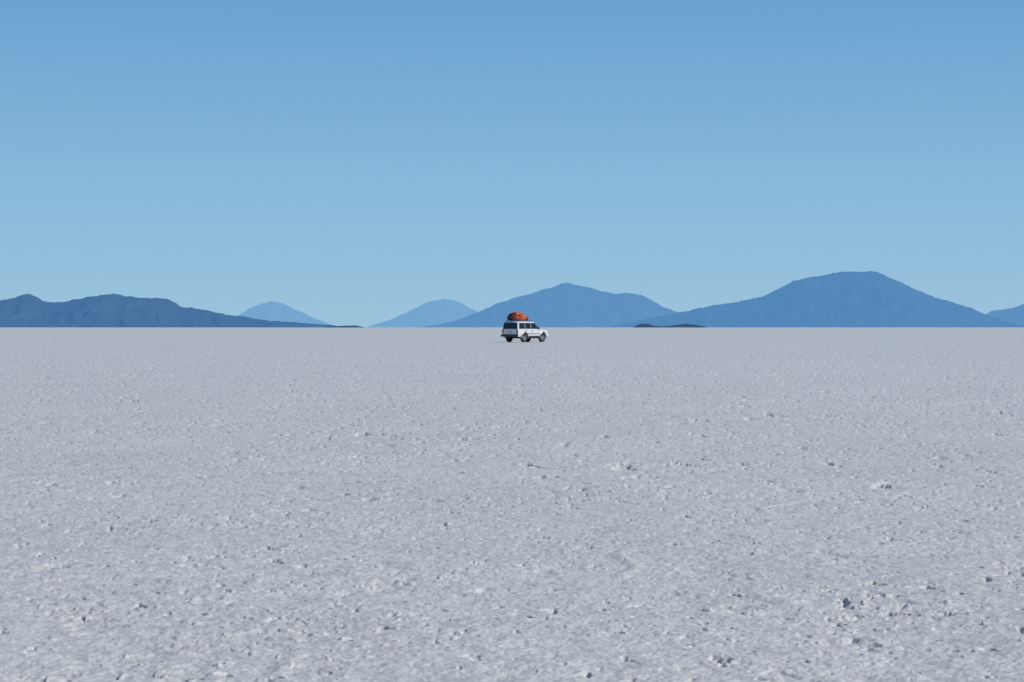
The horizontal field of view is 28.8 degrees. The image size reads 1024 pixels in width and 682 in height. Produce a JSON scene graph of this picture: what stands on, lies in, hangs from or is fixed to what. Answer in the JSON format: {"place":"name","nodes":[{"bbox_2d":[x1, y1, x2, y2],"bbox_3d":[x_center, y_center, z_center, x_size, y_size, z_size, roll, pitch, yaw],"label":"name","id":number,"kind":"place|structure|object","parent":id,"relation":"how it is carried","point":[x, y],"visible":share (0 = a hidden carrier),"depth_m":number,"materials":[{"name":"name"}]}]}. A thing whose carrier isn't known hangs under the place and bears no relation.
{"place":"outdoors","nodes":[
{"label":"outdoors","id":0,"kind":"place"},
{"bbox_2d":[0,294,334,326],"bbox_3d":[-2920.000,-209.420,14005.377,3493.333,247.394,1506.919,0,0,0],"label":"mountain range","id":1,"kind":"structure","parent":0,"point":[105,310],"depth_m":13772.03,"materials":[{"name":"blue stone"}]},
{"bbox_2d":[237,301,330,324],"bbox_3d":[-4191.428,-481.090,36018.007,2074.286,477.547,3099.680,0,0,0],"label":"mountain","id":2,"kind":"structure","parent":0,"point":[273,311],"depth_m":35683.25,"materials":[{"name":"blue stone"}]},
{"bbox_2d":[323,325,365,327],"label":"rocky island","id":3,"kind":"structure","parent":0,"point":[354,326],"depth_m":8960.90,"materials":[{"name":"blue stone"}]},
{"bbox_2d":[369,299,476,326],"bbox_3d":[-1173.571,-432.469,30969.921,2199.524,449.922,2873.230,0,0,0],"label":"mountain","id":4,"kind":"structure","parent":0,"point":[437,312],"depth_m":30664.57,"materials":[{"name":"blue stone"}]},
{"bbox_2d":[0,327,1023,681],"bbox_3d":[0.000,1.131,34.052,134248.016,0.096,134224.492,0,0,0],"label":"salt flat","id":5,"kind":"structure","parent":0,"point":[494,505],"depth_m":15.11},
{"bbox_2d":[520,333,526,341],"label":"tyre","id":6,"kind":"object","parent":5,"relation":"on","point":[522,339],"visible":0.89,"depth_m":179.24,"materials":[{"name":"rubber"}]},
{"bbox_2d":[0,0,1023,326],"label":"sky","id":7,"kind":"structure","parent":0,"point":[363,163],"materials":[{"name":"blue"}]},
{"bbox_2d":[502,329,547,336],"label":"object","id":8,"kind":"object","parent":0,"point":[519,333],"visible":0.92,"depth_m":179.52,"materials":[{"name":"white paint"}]},
{"bbox_2d":[501,335,517,336],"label":"bumper","id":9,"kind":"object","parent":8,"relation":"attached to","point":[509,335],"visible":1,"depth_m":178.91,"materials":[{"name":"metal"}]},
{"bbox_2d":[503,321,536,328],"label":"cabin","id":10,"kind":"object","parent":8,"relation":"on","point":[518,322],"visible":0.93,"depth_m":179.31,"materials":[{"name":"white metal"}]},
{"bbox_2d":[503,323,516,328],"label":"window","id":11,"kind":"structure","parent":10,"relation":"attached to","point":[511,325],"depth_m":179.09,"materials":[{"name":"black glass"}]},
{"bbox_2d":[519,323,524,328],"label":"cargo window","id":12,"kind":"structure","parent":10,"relation":"attached to","point":[521,325],"depth_m":179.13,"materials":[{"name":"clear glass"}]},
{"bbox_2d":[525,323,530,328],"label":"door window","id":13,"kind":"structure","parent":10,"relation":"attached to","point":[527,325],"depth_m":179.88,"materials":[{"name":"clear glass"}]},
{"bbox_2d":[531,323,537,328],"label":"front window","id":14,"kind":"structure","parent":10,"relation":"attached to","point":[533,326],"depth_m":180.62,"materials":[{"name":"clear glass"}]},
{"bbox_2d":[424,283,678,326],"bbox_3d":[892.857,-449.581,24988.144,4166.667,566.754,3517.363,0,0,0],"label":"mountain","id":15,"kind":"structure","parent":0,"point":[566,305],"depth_m":24495.40,"materials":[{"name":"blue stone"}]},
{"bbox_2d":[632,324,707,327],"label":"rocky island","id":16,"kind":"structure","parent":0,"point":[672,326],"depth_m":8981.27,"materials":[{"name":"blue stone"}]},
{"bbox_2d":[611,271,1023,326],"bbox_3d":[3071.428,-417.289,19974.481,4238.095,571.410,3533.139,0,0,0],"label":"mountain","id":17,"kind":"structure","parent":0,"point":[859,299],"depth_m":19509.16,"materials":[{"name":"blue stone"}]},
{"bbox_2d":[985,304,1023,325],"bbox_3d":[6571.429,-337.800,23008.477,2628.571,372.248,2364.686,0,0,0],"label":"mountain","id":18,"kind":"structure","parent":0,"point":[1014,315],"depth_m":22819.40,"materials":[{"name":"blue stone"}]},
{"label":"rail foot","id":19,"kind":"object","parent":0,"visible":0},
{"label":"roof rail","id":20,"kind":"object","parent":19,"relation":"on","visible":0},
{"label":"rack bar","id":21,"kind":"object","parent":20,"relation":"attached to","visible":0},
{"bbox_2d":[512,316,520,319],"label":"luggage bag","id":22,"kind":"object","parent":21,"relation":"on","point":[515,318],"visible":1,"depth_m":179.12,"materials":[{"name":"red fabric"}]},
{"bbox_2d":[512,312,520,315],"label":"luggage tarp","id":23,"kind":"object","parent":22,"relation":"on","point":[516,313],"visible":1,"depth_m":179.48,"materials":[{"name":"orange fabric"}]}
]}

